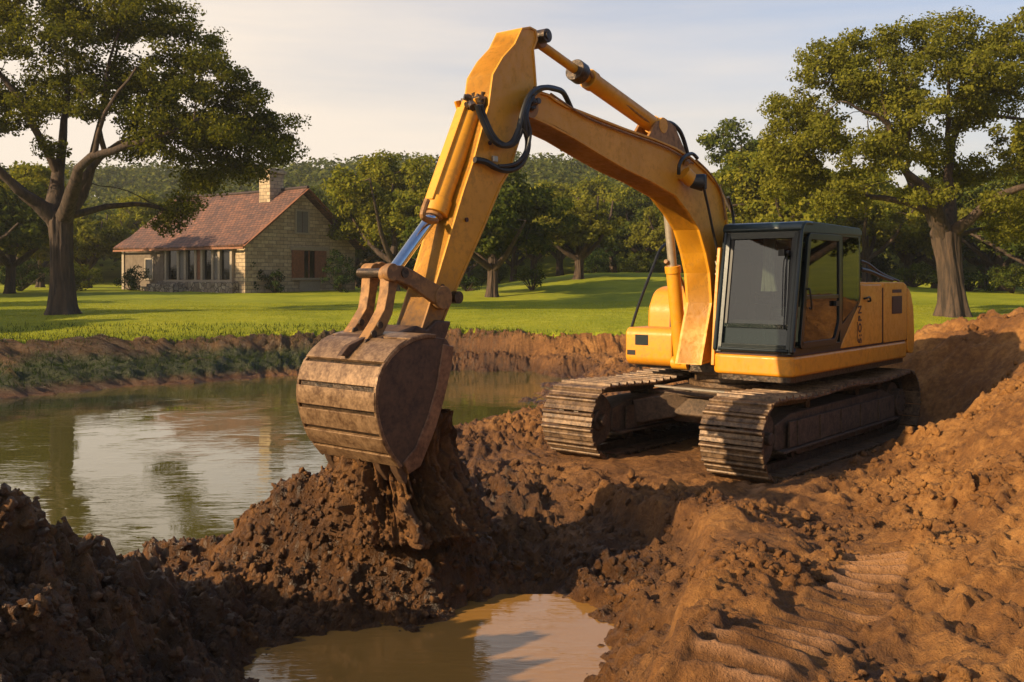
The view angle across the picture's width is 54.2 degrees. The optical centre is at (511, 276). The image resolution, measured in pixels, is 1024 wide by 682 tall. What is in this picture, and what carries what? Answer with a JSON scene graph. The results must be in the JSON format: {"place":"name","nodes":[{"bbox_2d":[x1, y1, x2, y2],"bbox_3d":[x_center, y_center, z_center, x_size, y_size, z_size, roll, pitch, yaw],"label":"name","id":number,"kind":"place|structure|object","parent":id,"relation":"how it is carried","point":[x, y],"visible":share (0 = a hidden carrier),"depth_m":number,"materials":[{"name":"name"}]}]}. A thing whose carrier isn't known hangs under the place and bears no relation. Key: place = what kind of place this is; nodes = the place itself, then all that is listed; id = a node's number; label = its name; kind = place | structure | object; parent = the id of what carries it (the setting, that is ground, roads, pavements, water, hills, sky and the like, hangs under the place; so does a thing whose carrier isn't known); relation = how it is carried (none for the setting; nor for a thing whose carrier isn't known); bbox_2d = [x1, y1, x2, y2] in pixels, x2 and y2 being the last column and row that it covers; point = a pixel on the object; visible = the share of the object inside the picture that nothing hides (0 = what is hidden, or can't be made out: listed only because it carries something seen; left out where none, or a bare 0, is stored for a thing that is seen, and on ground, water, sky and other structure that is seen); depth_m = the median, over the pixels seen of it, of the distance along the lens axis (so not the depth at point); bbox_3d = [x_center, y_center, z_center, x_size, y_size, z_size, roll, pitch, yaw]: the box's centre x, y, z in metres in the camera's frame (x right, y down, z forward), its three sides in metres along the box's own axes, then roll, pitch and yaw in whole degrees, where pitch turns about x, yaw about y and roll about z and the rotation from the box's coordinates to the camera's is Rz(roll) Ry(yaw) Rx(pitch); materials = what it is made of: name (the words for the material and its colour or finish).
{"place":"outdoors","nodes":[
{"label":"outdoors","id":0,"kind":"place"},
{"bbox_2d":[0,370,574,554],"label":"pond water","id":1,"kind":"structure","parent":0,"point":[125,470],"depth_m":17.06,"materials":[{"name":"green liquid"}]},
{"bbox_2d":[243,594,613,681],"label":"pit water","id":2,"kind":"structure","parent":0,"point":[527,638],"depth_m":7.86,"materials":[{"name":"brown liquid"}]},
{"bbox_2d":[0,307,1023,681],"bbox_3d":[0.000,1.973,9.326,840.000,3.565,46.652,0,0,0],"label":"ground","id":3,"kind":"structure","parent":0,"point":[726,623],"depth_m":8.98,"materials":[{"name":"brown soil"}]},
{"bbox_2d":[0,321,575,388],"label":"bank grass","id":4,"kind":"structure","parent":3,"relation":"on","point":[160,364],"depth_m":29.51,"materials":[{"name":"green plant"}]},
{"bbox_2d":[0,309,1023,681],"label":"earth clods","id":5,"kind":"object","parent":3,"relation":"on","point":[40,671],"visible":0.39,"depth_m":8.83,"materials":[{"name":"brown soil"}]},
{"bbox_2d":[296,26,920,483],"bbox_3d":[1.896,-0.094,12.822,3.220,5.118,10.943,0,0,40],"label":"excavator","id":6,"kind":"object","parent":3,"relation":"on","point":[776,344],"visible":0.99,"depth_m":12.64,"materials":[{"name":"metal"}]},
{"bbox_2d":[317,408,492,548],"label":"mud","id":7,"kind":"structure","parent":6,"relation":"hanging from","point":[442,453],"depth_m":8.83,"materials":[{"name":"brown soil"}]},
{"bbox_2d":[860,282,906,342],"bbox_3d":[4.764,0.540,16.173,2.848,0.900,1.015,0,0,40],"label":"engine door","id":8,"kind":"structure","parent":6,"relation":"in","point":[894,325],"depth_m":15.15,"materials":[{"name":"orange paint"}]},
{"bbox_2d":[0,247,1023,343],"bbox_3d":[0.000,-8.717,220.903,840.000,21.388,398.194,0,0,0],"label":"lawn","id":9,"kind":"structure","parent":0,"point":[621,286],"depth_m":49.13,"materials":[{"name":"green plant"}]},
{"bbox_2d":[0,163,48,256],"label":"park tree","id":10,"kind":"object","parent":9,"relation":"on","point":[16,234],"visible":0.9,"depth_m":55.50,"materials":[{"name":"green plant"}]},
{"bbox_2d":[0,259,49,290],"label":"shrub","id":11,"kind":"object","parent":9,"relation":"on","point":[22,271],"visible":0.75,"depth_m":63.78,"materials":[{"name":"green plant"}]},
{"bbox_2d":[0,245,49,266],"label":"park tree","id":12,"kind":"object","parent":9,"relation":"on","point":[44,250],"visible":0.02,"depth_m":74.83,"materials":[{"name":"green plant"}]},
{"bbox_2d":[0,160,81,293],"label":"park tree","id":13,"kind":"object","parent":9,"relation":"on","point":[35,179],"visible":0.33,"depth_m":59.74,"materials":[{"name":"green plant"}]},
{"bbox_2d":[16,204,86,286],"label":"park tree","id":14,"kind":"object","parent":9,"relation":"on","point":[44,265],"visible":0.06,"depth_m":83.83,"materials":[{"name":"green plant"}]},
{"bbox_2d":[47,261,103,290],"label":"shrub","id":15,"kind":"object","parent":9,"relation":"on","point":[80,275],"visible":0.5,"depth_m":66.16,"materials":[{"name":"green plant"}]},
{"bbox_2d":[31,206,133,287],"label":"park tree","id":16,"kind":"object","parent":9,"relation":"on","point":[97,240],"visible":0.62,"depth_m":76.06,"materials":[{"name":"green plant"}]},
{"bbox_2d":[113,265,150,290],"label":"shrub","id":17,"kind":"object","parent":9,"relation":"on","point":[131,280],"visible":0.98,"depth_m":66.61,"materials":[{"name":"green plant"}]},
{"bbox_2d":[116,191,167,232],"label":"park tree","id":18,"kind":"object","parent":9,"relation":"on","point":[131,219],"visible":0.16,"depth_m":88.81,"materials":[{"name":"green plant"}]},
{"bbox_2d":[0,0,311,314],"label":"oak tree","id":19,"kind":"object","parent":9,"relation":"on","point":[215,128],"visible":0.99,"depth_m":36.83,"materials":[{"name":"green plant"}]},
{"bbox_2d":[113,168,365,292],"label":"farmhouse","id":20,"kind":"object","parent":9,"relation":"on","point":[220,244],"visible":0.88,"depth_m":66.18,"materials":[{"name":"stone"}]},
{"bbox_2d":[144,258,153,279],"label":"window","id":21,"kind":"structure","parent":20,"relation":"in","point":[148,262],"depth_m":68.31,"materials":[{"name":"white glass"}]},
{"bbox_2d":[295,209,309,234],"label":"window","id":22,"kind":"structure","parent":20,"relation":"in","point":[302,217],"depth_m":66.23,"materials":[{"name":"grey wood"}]},
{"bbox_2d":[290,246,327,279],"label":"window","id":23,"kind":"structure","parent":20,"relation":"in","point":[306,265],"depth_m":66.68,"materials":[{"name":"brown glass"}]},
{"bbox_2d":[250,261,264,289],"bbox_3d":[-16.254,-0.305,63.418,1.152,2.874,1.588,0,0,0],"label":"shrub","id":24,"kind":"object","parent":9,"relation":"on","point":[259,272],"visible":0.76,"depth_m":63.20,"materials":[{"name":"green plant"}]},
{"bbox_2d":[263,268,284,292],"bbox_3d":[-15.128,0.321,63.533,1.564,1.633,1.992,0,0,0],"label":"shrub","id":25,"kind":"object","parent":9,"relation":"on","point":[274,283],"visible":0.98,"depth_m":63.36,"materials":[{"name":"green plant"}]},
{"bbox_2d":[309,186,342,220],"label":"park tree","id":26,"kind":"object","parent":9,"relation":"on","point":[317,192],"visible":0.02,"depth_m":90.75,"materials":[{"name":"green plant"}]},
{"bbox_2d":[320,249,356,292],"bbox_3d":[-11.228,-0.359,64.675,2.374,2.948,2.520,0,0,24],"label":"shrub","id":27,"kind":"object","parent":9,"relation":"on","point":[340,280],"visible":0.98,"depth_m":64.49,"materials":[{"name":"green plant"}]},
{"bbox_2d":[352,259,378,289],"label":"shrub","id":28,"kind":"object","parent":9,"relation":"on","point":[358,284],"visible":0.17,"depth_m":70.03,"materials":[{"name":"green plant"}]},
{"bbox_2d":[332,205,401,286],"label":"park tree","id":29,"kind":"object","parent":9,"relation":"on","point":[363,254],"visible":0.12,"depth_m":87.24,"materials":[{"name":"green plant"}]},
{"bbox_2d":[319,149,435,290],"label":"park tree","id":30,"kind":"object","parent":9,"relation":"on","point":[382,199],"visible":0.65,"depth_m":65.64,"materials":[{"name":"green plant"}]},
{"bbox_2d":[400,260,415,288],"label":"shrub","id":31,"kind":"object","parent":9,"relation":"on","point":[410,266],"visible":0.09,"depth_m":73.49,"materials":[{"name":"green plant"}]},
{"bbox_2d":[386,216,486,265],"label":"park tree","id":32,"kind":"object","parent":9,"relation":"on","point":[401,242],"depth_m":80.50,"materials":[{"name":"green plant"}]},
{"bbox_2d":[459,273,481,290],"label":"shrub","id":33,"kind":"object","parent":9,"relation":"on","point":[465,283],"visible":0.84,"depth_m":65.75,"materials":[{"name":"green plant"}]},
{"bbox_2d":[465,261,477,285],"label":"park tree","id":34,"kind":"object","parent":9,"relation":"on","point":[469,269],"visible":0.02,"depth_m":91.69,"materials":[{"name":"green plant"}]},
{"bbox_2d":[401,161,579,296],"bbox_3d":[-1.201,-2.775,56.174,8.569,8.257,9.209,0,0,-36],"label":"park tree","id":35,"kind":"object","parent":9,"relation":"on","point":[519,206],"visible":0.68,"depth_m":55.35,"materials":[{"name":"green plant"}]},
{"bbox_2d":[477,258,508,282],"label":"shrub","id":36,"kind":"object","parent":9,"relation":"on","point":[502,272],"visible":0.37,"depth_m":85.11,"materials":[{"name":"green plant"}]},
{"bbox_2d":[0,150,1020,281],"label":"hill wood","id":37,"kind":"object","parent":9,"relation":"on","point":[159,182],"visible":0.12,"depth_m":190.76,"materials":[{"name":"green plant"}]},
{"bbox_2d":[498,245,549,281],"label":"park tree","id":38,"kind":"object","parent":9,"relation":"on","point":[515,261],"visible":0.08,"depth_m":103.76,"materials":[{"name":"green plant"}]},
{"bbox_2d":[513,262,546,290],"bbox_3d":[1.054,0.030,60.132,2.322,1.820,1.777,0,0,-36],"label":"shrub","id":39,"kind":"object","parent":9,"relation":"on","point":[532,272],"visible":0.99,"depth_m":60.06,"materials":[{"name":"green plant"}]},
{"bbox_2d":[524,179,572,278],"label":"park tree","id":40,"kind":"object","parent":9,"relation":"on","point":[561,189],"visible":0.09,"depth_m":94.69,"materials":[{"name":"green plant"}]},
{"bbox_2d":[521,212,581,275],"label":"park tree","id":41,"kind":"object","parent":9,"relation":"on","point":[559,256],"visible":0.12,"depth_m":87.76,"materials":[{"name":"brown plant"}]},
{"bbox_2d":[521,191,626,279],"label":"park tree","id":42,"kind":"object","parent":9,"relation":"on","point":[589,231],"visible":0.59,"depth_m":66.39,"materials":[{"name":"green plant"}]},
{"bbox_2d":[570,244,624,272],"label":"shrub","id":43,"kind":"object","parent":9,"relation":"on","point":[593,265],"visible":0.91,"depth_m":83.61,"materials":[{"name":"green plant"}]},
{"bbox_2d":[567,175,644,272],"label":"park tree","id":44,"kind":"object","parent":9,"relation":"on","point":[601,189],"visible":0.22,"depth_m":92.79,"materials":[{"name":"green plant"}]},
{"bbox_2d":[599,187,659,272],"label":"park tree","id":45,"kind":"object","parent":9,"relation":"on","point":[625,232],"visible":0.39,"depth_m":88.62,"materials":[{"name":"green plant"}]},
{"bbox_2d":[616,248,661,272],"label":"shrub","id":46,"kind":"object","parent":9,"relation":"on","point":[642,265],"visible":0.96,"depth_m":85.98,"materials":[{"name":"green plant"}]},
{"bbox_2d":[624,202,679,256],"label":"park tree","id":47,"kind":"object","parent":9,"relation":"on","point":[648,234],"visible":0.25,"depth_m":82.39,"materials":[{"name":"green plant"}]},
{"bbox_2d":[654,117,785,220],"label":"park tree","id":48,"kind":"object","parent":9,"relation":"on","point":[710,140],"visible":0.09,"depth_m":73.03,"materials":[{"name":"green plant"}]},
{"bbox_2d":[712,149,899,224],"bbox_3d":[16.373,-3.416,58.345,8.792,8.571,11.264,0,0,-30],"label":"park tree","id":49,"kind":"object","parent":9,"relation":"on","point":[745,197],"visible":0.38,"depth_m":57.12,"materials":[{"name":"green plant"}]},
{"bbox_2d":[860,253,898,281],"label":"shrub","id":50,"kind":"object","parent":9,"relation":"on","point":[880,263],"visible":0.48,"depth_m":67.58,"materials":[{"name":"green plant"}]},
{"bbox_2d":[831,169,928,281],"bbox_3d":[22.916,-3.310,63.855,8.423,7.759,6.574,0,0,-6],"label":"park tree","id":51,"kind":"object","parent":9,"relation":"on","point":[899,220],"visible":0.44,"depth_m":62.87,"materials":[{"name":"green plant"}]},
{"bbox_2d":[754,5,1023,317],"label":"oak tree","id":52,"kind":"object","parent":9,"relation":"on","point":[889,146],"visible":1,"depth_m":36.20,"materials":[{"name":"green plant"}]},
{"bbox_2d":[893,262,937,286],"bbox_3d":[25.112,-0.086,62.028,2.822,1.684,3.393,0,0,25],"label":"shrub","id":53,"kind":"object","parent":9,"relation":"on","point":[918,270],"visible":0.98,"depth_m":61.71,"materials":[{"name":"green plant"}]},
{"bbox_2d":[860,184,974,285],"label":"park tree","id":54,"kind":"object","parent":9,"relation":"on","point":[905,252],"visible":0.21,"depth_m":67.45,"materials":[{"name":"green plant"}]},
{"bbox_2d":[877,175,989,287],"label":"park tree","id":55,"kind":"object","parent":9,"relation":"on","point":[929,261],"visible":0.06,"depth_m":77.70,"materials":[{"name":"green plant"}]},
{"bbox_2d":[929,264,994,291],"bbox_3d":[28.208,0.102,62.540,4.004,1.834,3.590,0,0,34],"label":"shrub","id":56,"kind":"object","parent":9,"relation":"on","point":[969,286],"visible":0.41,"depth_m":61.73,"materials":[{"name":"green plant"}]},
{"bbox_2d":[931,242,995,288],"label":"park tree","id":57,"kind":"object","parent":9,"relation":"on","point":[976,261],"visible":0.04,"depth_m":79.81,"materials":[{"name":"green plant"}]},
{"bbox_2d":[941,156,1023,290],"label":"park tree","id":58,"kind":"object","parent":9,"relation":"on","point":[966,202],"visible":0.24,"depth_m":65.61,"materials":[{"name":"green plant"}]},
{"bbox_2d":[965,169,1023,264],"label":"park tree","id":59,"kind":"object","parent":9,"relation":"on","point":[1001,249],"visible":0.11,"depth_m":60.74,"materials":[{"name":"green plant"}]},
{"bbox_2d":[976,263,1023,292],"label":"shrub","id":60,"kind":"object","parent":9,"relation":"on","point":[1011,284],"visible":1,"depth_m":59.74,"materials":[{"name":"green plant"}]},
{"bbox_2d":[0,0,1023,195],"label":"sky","id":61,"kind":"structure","parent":0,"point":[369,76],"materials":[{"name":"white"}]}
]}

